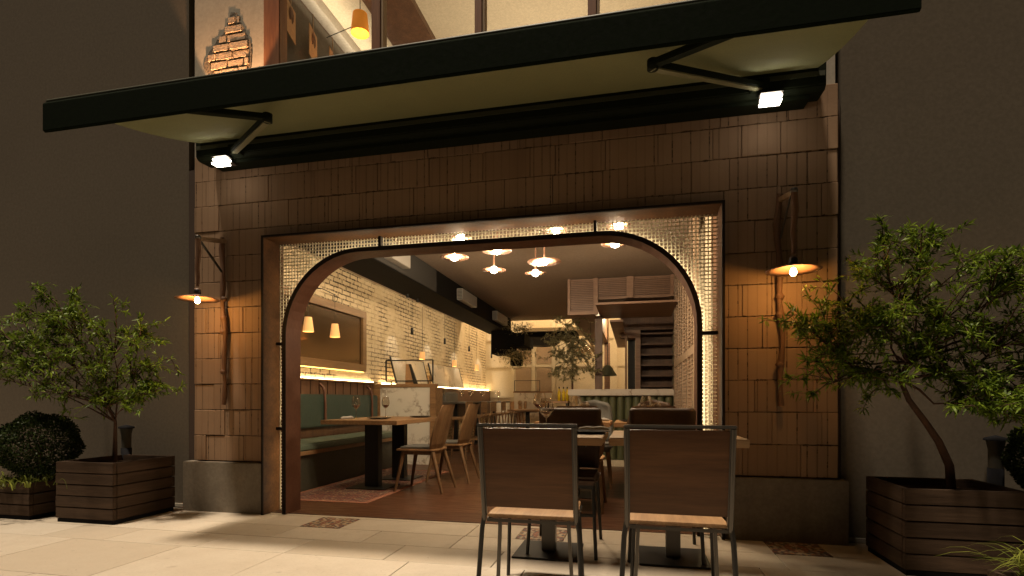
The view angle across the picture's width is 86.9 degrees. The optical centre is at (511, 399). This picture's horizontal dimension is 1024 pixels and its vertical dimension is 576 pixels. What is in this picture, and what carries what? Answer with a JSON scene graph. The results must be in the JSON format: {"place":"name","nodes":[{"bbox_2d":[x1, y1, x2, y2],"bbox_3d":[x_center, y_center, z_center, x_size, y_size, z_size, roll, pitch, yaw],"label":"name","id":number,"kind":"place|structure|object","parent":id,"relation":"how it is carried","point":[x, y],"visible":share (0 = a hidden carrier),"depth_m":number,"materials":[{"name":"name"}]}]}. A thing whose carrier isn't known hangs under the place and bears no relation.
{"place":"outdoors","nodes":[
{"label":"outdoors","id":0,"kind":"place"},
{"bbox_2d":[179,440,718,535],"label":"interior floor","id":1,"kind":"structure","parent":0,"point":[429,501],"depth_m":4.94,"materials":[{"name":"brown wood"}]},
{"bbox_2d":[301,377,391,491],"bbox_3d":[-2.179,0.341,6.600,0.550,1.230,3.040,0,0,13],"label":"booth bench","id":2,"kind":"object","parent":1,"relation":"on","point":[327,460],"visible":0.45,"depth_m":6.63,"materials":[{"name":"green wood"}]},
{"bbox_2d":[301,469,448,503],"bbox_3d":[-1.553,0.953,6.213,0.960,0.006,2.320,0,0,13],"label":"persian rug","id":3,"kind":"object","parent":1,"relation":"on","point":[338,491],"visible":0.71,"depth_m":5.61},
{"bbox_2d":[320,416,436,489],"bbox_3d":[-1.429,0.579,6.221,0.860,0.738,1.390,0,0,13],"label":"booth table","id":4,"kind":"object","parent":3,"relation":"on","point":[374,478],"visible":0.84,"depth_m":5.88,"materials":[{"name":"brown wood"}]},
{"bbox_2d":[340,416,353,418],"bbox_3d":[-1.782,0.188,5.834,0.038,0.034,0.204,0,0,28],"label":"linen napkin","id":5,"kind":"object","parent":4,"relation":"on","point":[347,417],"visible":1,"depth_m":5.83,"materials":[{"name":"grey"}]},
{"bbox_2d":[368,417,390,418],"bbox_3d":[-1.457,0.200,5.914,0.260,0.016,0.260,0,0,13],"label":"black plate","id":6,"kind":"object","parent":4,"relation":"on","point":[379,417],"visible":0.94,"depth_m":5.96,"materials":[{"name":"black"}]},
{"bbox_2d":[374,384,442,464],"bbox_3d":[-1.583,0.358,8.198,1.010,1.196,0.300,0,0,13],"label":"marble partition","id":7,"kind":"object","parent":1,"relation":"on","point":[413,399],"visible":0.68,"depth_m":8.04,"materials":[{"name":"white stone"}]},
{"bbox_2d":[385,359,433,383],"bbox_3d":[-1.540,-0.422,8.096,0.768,0.364,0.018,0,0,13],"label":"metal display frame","id":8,"kind":"object","parent":7,"relation":"on","point":[432,360],"visible":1,"depth_m":8.07,"materials":[{"name":"black"}]},
{"bbox_2d":[405,364,417,383],"bbox_3d":[-1.512,-0.390,8.127,0.200,0.300,0.032,0,0,13],"label":"leaning book","id":9,"kind":"object","parent":7,"relation":"on","point":[409,374],"visible":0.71,"depth_m":8.13,"materials":[{"name":"paper"}]},
{"bbox_2d":[394,405,456,493],"bbox_3d":[-0.897,0.507,5.758,0.588,0.914,0.470,0,0,13],"label":"wooden shell chair","id":10,"kind":"object","parent":1,"relation":"on","point":[440,431],"visible":0.99,"depth_m":5.61,"materials":[{"name":"brown wood"}]},
{"bbox_2d":[425,404,479,483],"bbox_3d":[-0.675,0.507,6.425,0.588,0.914,0.470,0,0,13],"label":"wooden shell chair","id":11,"kind":"object","parent":1,"relation":"on","point":[466,430],"visible":0.72,"depth_m":6.27,"materials":[{"name":"brown wood"}]},
{"bbox_2d":[446,402,472,459],"bbox_3d":[-0.876,0.494,8.858,0.403,0.928,0.403,0,0,13],"label":"bar stool","id":12,"kind":"object","parent":1,"relation":"on","point":[460,418],"visible":0.38,"depth_m":8.70,"materials":[{"name":"brown wood"}]},
{"bbox_2d":[446,401,479,450],"bbox_3d":[-1.083,0.493,10.443,0.720,0.926,0.840,0,0,13],"label":"table","id":13,"kind":"object","parent":1,"relation":"on","point":[456,423],"visible":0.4,"depth_m":10.41,"materials":[{"name":"wood"}]},
{"bbox_2d":[462,402,486,451],"bbox_3d":[-0.678,0.494,9.736,0.403,0.928,0.403,0,0,13],"label":"bar stool","id":14,"kind":"object","parent":1,"relation":"on","point":[483,407],"visible":0.45,"depth_m":9.67,"materials":[{"name":"brown wood"}]},
{"bbox_2d":[472,402,496,447],"bbox_3d":[-0.533,0.494,10.472,0.403,0.928,0.403,0,0,13],"label":"bar stool","id":15,"kind":"object","parent":1,"relation":"on","point":[493,406],"visible":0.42,"depth_m":10.36,"materials":[{"name":"brown wood"}]},
{"bbox_2d":[472,401,497,444],"bbox_3d":[-0.764,0.493,11.857,0.720,0.926,0.840,0,0,13],"label":"table","id":16,"kind":"object","parent":1,"relation":"on","point":[476,434],"visible":0.41,"depth_m":11.82,"materials":[{"name":"brown wood"}]},
{"bbox_2d":[485,401,505,427],"bbox_3d":[-0.357,0.494,11.253,0.403,0.928,0.403,0,0,13],"label":"bar stool","id":17,"kind":"object","parent":1,"relation":"on","point":[503,405],"visible":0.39,"depth_m":11.17,"materials":[{"name":"brown wood"}]},
{"bbox_2d":[284,216,715,439],"bbox_3d":[0.769,-1.640,10.702,4.800,5.200,12.780,0,0,13],"label":"dining room","id":18,"kind":"object","parent":1,"relation":"on","point":[514,293],"visible":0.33,"depth_m":8.52,"materials":[{"name":"brick"}]},
{"bbox_2d":[303,287,339,337],"bbox_3d":[-2.336,-1.060,6.420,0.302,0.570,0.684,0,0,13],"label":"pendant sconce","id":19,"kind":"object","parent":18,"relation":"hanging from","point":[308,327],"visible":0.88,"depth_m":6.40,"materials":[{"name":"beige metal"}]},
{"bbox_2d":[284,286,366,372],"bbox_3d":[-2.417,-0.839,6.679,0.050,0.882,2.478,0,0,13],"label":"framed mirror","id":20,"kind":"object","parent":18,"relation":"attached to","point":[323,349],"visible":0.53,"depth_m":7.06,"materials":[{"name":"orange wood"}]},
{"bbox_2d":[298,239,532,355],"bbox_3d":[-0.814,-1.367,8.507,0.925,0.795,7.760,0,0,13],"label":"ventilation duct","id":21,"kind":"object","parent":18,"relation":"attached to","point":[414,277],"visible":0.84,"depth_m":7.60,"materials":[{"name":"black"}]},
{"bbox_2d":[510,348,522,365],"bbox_3d":[0.101,-0.920,11.560,0.240,0.380,0.200,0,0,13],"label":"hanging planter","id":22,"kind":"object","parent":21,"relation":"hanging from","point":[514,364],"visible":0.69,"depth_m":11.47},
{"bbox_2d":[494,320,539,369],"bbox_3d":[0.015,-1.124,11.116,1.009,1.033,1.506,0,0,13],"label":"trailing plant","id":23,"kind":"object","parent":21,"relation":"hanging from","point":[517,353],"visible":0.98,"depth_m":11.13,"materials":[{"name":"green plant"}]},
{"bbox_2d":[419,352,424,358],"bbox_3d":[-1.566,-1.167,9.434,0.100,0.915,0.100,0,0,13],"label":"pendant","id":24,"kind":"object","parent":18,"relation":"hanging from","point":[422,355],"visible":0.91,"depth_m":9.39,"materials":[{"name":"brown"}]},
{"bbox_2d":[382,383,489,416],"bbox_3d":[-1.043,0.049,12.602,0.130,0.622,8.870,0,0,13],"label":"wall ledge","id":25,"kind":"object","parent":18,"relation":"attached to","point":[479,395],"depth_m":12.47,"materials":[{"name":"brown wood"}]},
{"bbox_2d":[389,356,427,383],"bbox_3d":[-1.752,-0.482,9.338,0.128,0.442,1.410,0,0,13],"label":"leaning mirror","id":26,"kind":"object","parent":25,"relation":"on","point":[399,369],"visible":0.74,"depth_m":9.12,"materials":[{"name":"silver metal"}]},
{"bbox_2d":[428,363,463,387],"bbox_3d":[-1.341,-0.482,11.167,0.128,0.442,1.860,0,0,13],"label":"leaning mirror","id":27,"kind":"object","parent":25,"relation":"on","point":[444,376],"visible":0.83,"depth_m":11.10,"materials":[{"name":"mirror"}]},
{"bbox_2d":[443,391,457,401],"bbox_3d":[-1.271,-0.055,11.151,0.058,0.230,0.840,0,0,13],"label":"wall cushion","id":28,"kind":"object","parent":25,"relation":"attached to","point":[450,396],"depth_m":11.07,"materials":[{"name":"grey fabric"}]},
{"bbox_2d":[440,253,468,260],"bbox_3d":[-0.549,-1.529,5.167,0.274,0.402,0.274,0,0,13],"label":"disc ceiling lamp","id":29,"kind":"object","parent":18,"relation":"hanging from","point":[454,257],"visible":0.94,"depth_m":5.16,"materials":[{"name":"orange metal"}]},
{"bbox_2d":[452,322,456,366],"bbox_3d":[-1.186,-1.147,11.122,0.100,0.915,0.100,0,0,13],"label":"pendant","id":30,"kind":"object","parent":18,"relation":"hanging from","point":[454,362],"visible":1,"depth_m":11.12,"materials":[{"name":"glass"}]},
{"bbox_2d":[450,234,470,240],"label":"disc ceiling lamp","id":31,"kind":"object","parent":18,"relation":"hanging from","point":[466,238],"visible":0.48,"depth_m":4.69,"materials":[{"name":"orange metal"}]},
{"bbox_2d":[482,235,505,272],"bbox_3d":[-0.189,-1.529,5.670,0.254,0.402,0.254,0,0,13],"label":"disc ceiling lamp","id":32,"kind":"object","parent":18,"relation":"hanging from","point":[493,269],"visible":0.94,"depth_m":5.66,"materials":[{"name":"white metal"}]},
{"bbox_2d":[482,232,511,254],"bbox_3d":[-0.138,-1.529,4.941,0.274,0.402,0.274,0,0,13],"label":"disc ceiling lamp","id":33,"kind":"object","parent":18,"relation":"hanging from","point":[499,252],"visible":0.37,"depth_m":4.97,"materials":[{"name":"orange metal"}]},
{"bbox_2d":[525,248,545,276],"bbox_3d":[0.254,-1.529,5.816,0.233,0.402,0.233,0,0,13],"label":"disc ceiling lamp","id":34,"kind":"object","parent":18,"relation":"hanging from","point":[535,272],"visible":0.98,"depth_m":5.81,"materials":[{"name":"orange metal"}]},
{"bbox_2d":[527,228,560,265],"bbox_3d":[0.318,-1.529,5.330,0.335,0.402,0.335,0,0,13],"label":"disc ceiling lamp","id":35,"kind":"object","parent":18,"relation":"hanging from","point":[545,261],"visible":0.94,"depth_m":5.32,"materials":[{"name":"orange metal"}]},
{"bbox_2d":[523,327,583,346],"bbox_3d":[1.026,-1.635,13.094,1.350,0.710,1.200,0,0,13],"label":"mezzanine","id":36,"kind":"object","parent":18,"relation":"attached to","point":[537,335],"visible":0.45,"depth_m":12.62,"materials":[{"name":"beige paint"}]},
{"bbox_2d":[544,227,566,233],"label":"disc ceiling lamp","id":37,"kind":"object","parent":18,"relation":"hanging from","point":[554,232],"visible":0.38,"depth_m":4.51,"materials":[{"name":"orange metal"}]},
{"bbox_2d":[601,243,626,247],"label":"disc ceiling lamp","id":38,"kind":"object","parent":18,"relation":"hanging from","point":[609,245],"visible":0.38,"depth_m":4.76,"materials":[{"name":"white metal"}]},
{"bbox_2d":[607,222,630,229],"bbox_3d":[0.874,-1.589,4.416,0.203,0.402,0.203,0,0,13],"label":"disc ceiling lamp","id":39,"kind":"object","parent":18,"relation":"hanging from","point":[618,224],"visible":0.33,"depth_m":4.40,"materials":[{"name":"orange metal"}]},
{"bbox_2d":[568,274,677,347],"bbox_3d":[1.967,-1.452,9.602,1.500,0.625,5.000,0,0,13],"label":"bar bulkhead","id":40,"kind":"object","parent":18,"relation":"attached to","point":[606,299],"visible":0.97,"depth_m":7.80,"materials":[{"name":"brown wood"}]},
{"bbox_2d":[568,340,594,354],"bbox_3d":[1.245,-1.018,9.355,0.430,0.425,1.608,0,0,13],"label":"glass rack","id":41,"kind":"object","parent":40,"relation":"hanging from","point":[585,348],"visible":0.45,"depth_m":9.56,"materials":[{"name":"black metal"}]},
{"bbox_2d":[603,327,616,375],"bbox_3d":[1.623,-0.820,9.167,0.310,0.820,0.310,0,0,13],"label":"bar pendant","id":42,"kind":"object","parent":40,"relation":"hanging from","point":[608,370],"visible":0.84,"depth_m":9.10,"materials":[{"name":"metal"}]},
{"bbox_2d":[491,401,509,427],"bbox_3d":[-0.457,0.493,13.223,0.720,0.926,0.840,0,0,13],"label":"table","id":43,"kind":"object","parent":1,"relation":"on","point":[494,412],"visible":0.08,"depth_m":13.18,"materials":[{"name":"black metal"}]},
{"bbox_2d":[495,401,513,427],"bbox_3d":[-0.181,0.494,12.033,0.403,0.928,0.403,0,0,13],"label":"bar stool","id":44,"kind":"object","parent":1,"relation":"on","point":[510,413],"visible":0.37,"depth_m":11.92,"materials":[{"name":"brown wood"}]},
{"bbox_2d":[504,401,521,427],"bbox_3d":[0.016,0.494,12.911,0.403,0.928,0.403,0,0,13],"label":"bar stool","id":45,"kind":"object","parent":1,"relation":"on","point":[519,406],"visible":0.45,"depth_m":12.79,"materials":[{"name":"brown wood"}]},
{"bbox_2d":[510,401,526,427],"bbox_3d":[0.170,0.494,13.594,0.403,0.928,0.403,0,0,13],"label":"bar stool","id":46,"kind":"object","parent":1,"relation":"on","point":[525,404],"visible":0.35,"depth_m":13.42,"materials":[{"name":"brown wood"}]},
{"bbox_2d":[507,409,539,427],"bbox_3d":[0.357,0.585,12.220,0.770,0.750,0.800,0,0,13],"label":"cafe table","id":47,"kind":"object","parent":1,"relation":"on","point":[527,411],"visible":0.47,"depth_m":11.94,"materials":[{"name":"brown wood"}]},
{"bbox_2d":[513,391,552,427],"bbox_3d":[0.526,0.370,13.607,0.990,1.171,0.120,0,0,13],"label":"partition","id":48,"kind":"object","parent":1,"relation":"on","point":[539,397],"visible":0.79,"depth_m":13.57,"materials":[{"name":"stone"}]},
{"bbox_2d":[514,380,539,390],"bbox_3d":[0.380,-0.355,13.640,0.664,0.284,0.014,0,0,13],"label":"metal display frame","id":49,"kind":"object","parent":48,"relation":"on","point":[526,380],"visible":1,"depth_m":13.63,"materials":[{"name":"black"}]},
{"bbox_2d":[543,401,570,407],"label":"side table","id":50,"kind":"object","parent":1,"relation":"on","point":[548,402],"visible":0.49,"depth_m":7.93,"materials":[{"name":"brown wood"}]},
{"bbox_2d":[557,387,560,400],"bbox_3d":[0.697,-0.090,7.992,0.050,0.210,0.049,0,0,13],"label":"oil bottle","id":51,"kind":"object","parent":50,"relation":"on","point":[559,395],"visible":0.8,"depth_m":7.98,"materials":[{"name":"yellow"}]},
{"bbox_2d":[562,387,564,400],"bbox_3d":[0.761,-0.090,7.978,0.050,0.210,0.049,0,0,13],"label":"oil bottle","id":52,"kind":"object","parent":50,"relation":"on","point":[563,395],"visible":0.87,"depth_m":7.96,"materials":[{"name":"yellow"}]},
{"bbox_2d":[534,420,612,498],"bbox_3d":[0.638,0.585,5.443,0.715,0.750,0.700,0,0,13],"label":"cafe table","id":53,"kind":"object","parent":1,"relation":"on","point":[586,494],"visible":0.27,"depth_m":5.31,"materials":[{"name":"brown wood"}]},
{"bbox_2d":[533,398,545,407],"bbox_3d":[0.275,0.069,5.319,0.136,0.278,0.136,0,0,13],"label":"wine glass","id":54,"kind":"object","parent":53,"relation":"on","point":[539,405],"visible":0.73,"depth_m":5.28,"materials":[{"name":"red"}]},
{"bbox_2d":[556,406,606,513],"bbox_3d":[0.600,0.507,4.805,0.470,0.914,0.588,0,0,13],"label":"wooden shell chair","id":55,"kind":"object","parent":1,"relation":"on","point":[602,486],"visible":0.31,"depth_m":4.61,"materials":[{"name":"brown wood"}]},
{"bbox_2d":[577,400,612,488],"bbox_3d":[0.905,0.478,6.024,0.426,0.966,0.431,0,0,13],"label":"upholstered chair","id":56,"kind":"object","parent":1,"relation":"on","point":[605,409],"visible":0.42,"depth_m":6.08,"materials":[{"name":"grey wood"}]},
{"bbox_2d":[604,343,609,388],"bbox_3d":[2.078,-0.142,11.781,0.120,2.196,0.100,0,0,13],"label":"wooden post","id":57,"kind":"object","parent":1,"relation":"on","point":[606,382],"visible":0.29,"depth_m":11.74,"materials":[{"name":"brown wood"}]},
{"bbox_2d":[614,420,626,427],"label":"cafe table","id":58,"kind":"object","parent":1,"relation":"on","point":[619,423],"visible":0.11,"depth_m":5.01,"materials":[{"name":"brown wood"}]},
{"bbox_2d":[568,389,673,466],"bbox_3d":[1.605,0.401,7.993,1.480,1.111,0.600,0,0,13],"label":"bar counter","id":59,"kind":"object","parent":1,"relation":"on","point":[621,402],"visible":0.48,"depth_m":7.76,"materials":[{"name":"stone"}]},
{"bbox_2d":[539,315,603,388],"bbox_3d":[0.883,-0.723,8.132,1.014,1.133,0.569,0,0,13],"label":"indoor olive tree","id":60,"kind":"object","parent":59,"relation":"on","point":[560,354],"visible":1,"depth_m":8.08,"materials":[{"name":"green plant"}]},
{"bbox_2d":[595,316,602,388],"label":"wooden column","id":61,"kind":"structure","parent":59,"relation":"on","point":[599,349],"depth_m":8.16,"materials":[{"name":"brown wood"}]},
{"bbox_2d":[620,296,673,388],"bbox_3d":[2.335,-0.407,9.383,0.875,2.726,0.568,0,0,13],"label":"back bar shelving","id":62,"kind":"object","parent":1,"relation":"on","point":[650,353],"visible":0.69,"depth_m":9.35,"materials":[{"name":"brown wood"}]},
{"bbox_2d":[628,340,634,388],"bbox_3d":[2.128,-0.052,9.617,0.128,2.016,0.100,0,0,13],"label":"black door","id":63,"kind":"structure","parent":62,"relation":"in","point":[631,343],"depth_m":9.57,"materials":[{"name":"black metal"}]},
{"bbox_2d":[626,406,675,424],"bbox_3d":[1.215,0.507,4.667,0.470,0.914,0.588,0,0,13],"label":"wooden shell chair","id":64,"kind":"object","parent":1,"relation":"on","point":[628,423],"visible":0.06,"depth_m":4.40,"materials":[{"name":"brown wood"}]},
{"bbox_2d":[637,400,670,405],"bbox_3d":[1.549,0.478,5.879,0.426,0.966,0.431,0,0,13],"label":"upholstered chair","id":65,"kind":"object","parent":1,"relation":"on","point":[650,402],"visible":0.15,"depth_m":6.00,"materials":[{"name":"brown fabric"}]},
{"bbox_2d":[674,217,698,407],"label":"wall","id":66,"kind":"structure","parent":1,"relation":"on","point":[683,328],"depth_m":6.15,"materials":[{"name":"tile"}]},
{"bbox_2d":[0,508,907,575],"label":"paving","id":67,"kind":"structure","parent":0,"point":[175,542],"depth_m":3.42,"materials":[{"name":"stone"}]},
{"bbox_2d":[0,475,57,519],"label":"wooden planter","id":68,"kind":"object","parent":67,"relation":"on","point":[21,502],"visible":0.49,"depth_m":4.36,"materials":[{"name":"black"}]},
{"bbox_2d":[0,471,67,489],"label":"ornamental grass","id":69,"kind":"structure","parent":68,"relation":"in","point":[31,478],"depth_m":4.36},
{"bbox_2d":[0,410,85,477],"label":"boxwood ball","id":70,"kind":"object","parent":68,"relation":"in","point":[74,440],"visible":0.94,"depth_m":4.45,"materials":[{"name":"green plant"}]},
{"bbox_2d":[56,455,174,524],"bbox_3d":[-3.264,0.723,4.478,0.559,0.475,0.577,0,0,13],"label":"wooden planter","id":71,"kind":"object","parent":67,"relation":"on","point":[105,490],"visible":1,"depth_m":4.24,"materials":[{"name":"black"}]},
{"bbox_2d":[0,281,186,462],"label":"willow leaf tree","id":72,"kind":"object","parent":71,"relation":"in","point":[57,322],"visible":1,"depth_m":4.38,"materials":[{"name":"green plant"}]},
{"bbox_2d":[118,425,134,459],"bbox_3d":[-3.445,0.590,4.824,0.124,0.740,0.122,0,0,13],"label":"garden bollard","id":73,"kind":"object","parent":67,"relation":"on","point":[126,437],"visible":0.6,"depth_m":4.79,"materials":[{"name":"black"}]},
{"bbox_2d":[300,517,359,528],"bbox_3d":[-1.419,0.969,4.228,0.326,0.022,0.326,0,0,13],"label":"patterned tile","id":74,"kind":"object","parent":67,"relation":"on","point":[330,522],"visible":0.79,"depth_m":4.23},
{"bbox_2d":[476,423,583,575],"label":"steel frame chair","id":75,"kind":"object","parent":67,"relation":"on","point":[528,473],"visible":1,"depth_m":2.44,"materials":[{"name":"grey"}]},
{"bbox_2d":[515,528,566,541],"bbox_3d":[0.218,0.969,3.859,0.326,0.022,0.326,0,0,13],"label":"patterned tile","id":76,"kind":"object","parent":67,"relation":"on","point":[561,534],"visible":0.43,"depth_m":3.82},
{"bbox_2d":[512,432,607,561],"bbox_3d":[0.236,0.585,3.427,0.705,0.750,0.730,0,0,13],"label":"cafe table","id":77,"kind":"object","parent":67,"relation":"on","point":[548,547],"visible":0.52,"depth_m":3.36,"materials":[{"name":"black metal"}]},
{"bbox_2d":[540,411,552,415],"bbox_3d":[0.229,0.098,3.587,0.104,0.220,0.104,0,0,13],"label":"wine glass","id":78,"kind":"object","parent":77,"relation":"on","point":[546,413],"visible":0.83,"depth_m":3.57,"materials":[{"name":"red"}]},
{"bbox_2d":[578,426,608,429],"bbox_3d":[0.541,0.188,3.588,0.204,0.034,0.038,0,0,18],"label":"linen napkin","id":79,"kind":"object","parent":77,"relation":"on","point":[596,427],"visible":0.64,"depth_m":3.57,"materials":[{"name":"grey"}]},
{"bbox_2d":[577,429,609,433],"bbox_3d":[0.488,0.200,3.396,0.260,0.016,0.260,0,0,13],"label":"black plate","id":80,"kind":"object","parent":77,"relation":"on","point":[586,431],"visible":0.84,"depth_m":3.44,"materials":[{"name":"black"}]},
{"bbox_2d":[526,408,601,559],"bbox_3d":[0.356,0.508,3.538,0.442,0.907,0.541,0,0,13],"label":"leather back chair","id":81,"kind":"object","parent":67,"relation":"on","point":[588,456],"visible":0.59,"depth_m":3.69,"materials":[{"name":"brown metal"}]},
{"bbox_2d":[627,408,705,564],"bbox_3d":[0.956,0.508,3.403,0.442,0.907,0.541,0,0,13],"label":"leather back chair","id":82,"kind":"object","parent":67,"relation":"on","point":[662,416],"visible":0.22,"depth_m":3.60,"materials":[{"name":"brown metal"}]},
{"bbox_2d":[619,424,738,575],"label":"steel frame chair","id":83,"kind":"object","parent":67,"relation":"on","point":[680,479],"visible":1,"depth_m":2.30,"materials":[{"name":"grey"}]},
{"bbox_2d":[609,431,749,569],"bbox_3d":[0.978,0.585,3.285,0.735,0.750,0.720,0,0,13],"label":"cafe table","id":84,"kind":"object","parent":67,"relation":"on","point":[672,553],"visible":0.49,"depth_m":3.24,"materials":[{"name":"black metal"}]},
{"bbox_2d":[764,541,832,556],"bbox_3d":[1.839,0.969,3.494,0.326,0.022,0.326,0,0,13],"label":"patterned tile","id":85,"kind":"object","parent":67,"relation":"on","point":[800,549],"visible":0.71,"depth_m":3.46,"materials":[{"name":"tile"}]},
{"bbox_2d":[866,476,1023,575],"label":"wooden planter","id":86,"kind":"object","parent":67,"relation":"on","point":[915,526],"visible":0.98,"depth_m":2.92,"materials":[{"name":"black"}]},
{"bbox_2d":[758,212,1023,489],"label":"willow leaf tree","id":87,"kind":"object","parent":86,"relation":"in","point":[988,385],"visible":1,"depth_m":3.05,"materials":[{"name":"green plant"}]},
{"bbox_2d":[983,435,1007,486],"bbox_3d":[3.033,0.590,3.387,0.124,0.740,0.122,0,0,13],"label":"garden bollard","id":88,"kind":"object","parent":67,"relation":"on","point":[995,444],"visible":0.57,"depth_m":3.36,"materials":[{"name":"black"}]},
{"bbox_2d":[987,569,1018,575],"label":"wooden planter","id":89,"kind":"object","parent":67,"relation":"on","point":[991,572],"visible":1,"depth_m":2.65,"materials":[{"name":"black"}]},
{"bbox_2d":[941,536,1023,575],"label":"ornamental grass","id":90,"kind":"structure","parent":89,"relation":"in","point":[1020,566],"depth_m":2.53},
{"bbox_3d":[3.222,0.801,3.041,0.553,0.317,0.552,0,0,13],"label":"wooden planter","id":91,"kind":"object","parent":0,"visible":0},
{"bbox_2d":[999,427,1023,488],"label":"boxwood ball","id":92,"kind":"object","parent":91,"relation":"in","point":[1013,448],"visible":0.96,"depth_m":3.16,"materials":[{"name":"green plant"}]},
{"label":"ground","id":93,"kind":"structure","parent":0,"visible":0},
{"bbox_2d":[0,0,193,506],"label":"neighbour building","id":94,"kind":"structure","parent":93,"relation":"on","point":[100,212],"depth_m":5.08,"materials":[{"name":"paint"}]},
{"bbox_2d":[183,0,848,545],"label":"restaurant building","id":95,"kind":"structure","parent":93,"relation":"on","point":[735,174],"depth_m":4.07,"materials":[{"name":"brown"}]},
{"bbox_2d":[174,235,227,404],"bbox_3d":[-2.539,-0.674,4.395,0.320,1.433,0.454,0,0,-14],"label":"wall lamp","id":96,"kind":"object","parent":95,"relation":"attached to","point":[197,297],"visible":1,"depth_m":4.59,"materials":[{"name":"brown metal"}]},
{"bbox_2d":[300,0,344,52],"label":"hanging string","id":97,"kind":"object","parent":95,"relation":"attached to","point":[321,25],"depth_m":5.83,"materials":[{"name":"brown leather"}]},
{"bbox_2d":[287,0,295,44],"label":"paper sheet","id":98,"kind":"object","parent":97,"relation":"hanging from","point":[291,22],"visible":0.91,"depth_m":5.34,"materials":[{"name":"brown paper"}]},
{"bbox_2d":[309,15,316,57],"bbox_3d":[-2.094,-3.825,5.700,0.017,0.490,0.240,0,0,-1],"label":"paper sheet","id":99,"kind":"object","parent":97,"relation":"hanging from","point":[312,45],"visible":0.94,"depth_m":5.67,"materials":[{"name":"brown paper"}]},
{"bbox_2d":[329,37,333,55],"bbox_3d":[-2.011,-3.825,6.071,0.017,0.490,0.240,0,0,-1],"label":"paper sheet","id":100,"kind":"object","parent":97,"relation":"hanging from","point":[330,52],"visible":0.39,"depth_m":6.02,"materials":[{"name":"brown paper"}]},
{"bbox_2d":[264,0,599,65],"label":"upper window","id":101,"kind":"structure","parent":95,"relation":"in","point":[275,11],"depth_m":4.60,"materials":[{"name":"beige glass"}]},
{"bbox_2d":[43,0,921,171],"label":"awning","id":102,"kind":"object","parent":95,"relation":"attached to","point":[681,61],"visible":1,"depth_m":3.24,"materials":[{"name":"black metal"}]},
{"bbox_2d":[211,155,236,166],"bbox_3d":[-2.358,-1.952,4.439,0.140,0.075,0.155,0,0,13],"label":"floodlight","id":103,"kind":"object","parent":102,"relation":"attached to","point":[223,160],"visible":1,"depth_m":4.39,"materials":[{"name":"grey metal"}]},
{"bbox_2d":[758,90,783,107],"bbox_3d":[1.682,-1.952,3.529,0.140,0.075,0.155,0,0,13],"label":"floodlight","id":104,"kind":"object","parent":102,"relation":"attached to","point":[770,98],"visible":1,"depth_m":3.48,"materials":[{"name":"grey metal"}]},
{"bbox_2d":[287,0,684,61],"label":"room","id":105,"kind":"object","parent":95,"relation":"attached to","point":[410,21],"depth_m":6.26,"materials":[{"name":"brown wood"}]},
{"bbox_2d":[326,0,368,39],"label":"upstairs pendant","id":106,"kind":"object","parent":105,"relation":"hanging from","point":[359,27],"visible":1,"depth_m":5.75,"materials":[{"name":"orange"}]},
{"bbox_2d":[765,187,822,405],"bbox_3d":[1.737,-0.676,3.433,0.320,1.433,0.455,0,0,-14],"label":"wall lamp","id":107,"kind":"object","parent":95,"relation":"attached to","point":[792,268],"visible":0.98,"depth_m":3.62,"materials":[{"name":"wood"},{"name":"dark metal"},{"name":"glowing bulb glass"}]},
{"bbox_2d":[835,0,1023,542],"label":"neighbour building","id":108,"kind":"structure","parent":93,"relation":"on","point":[931,95],"depth_m":3.56,"materials":[{"name":"paint"}]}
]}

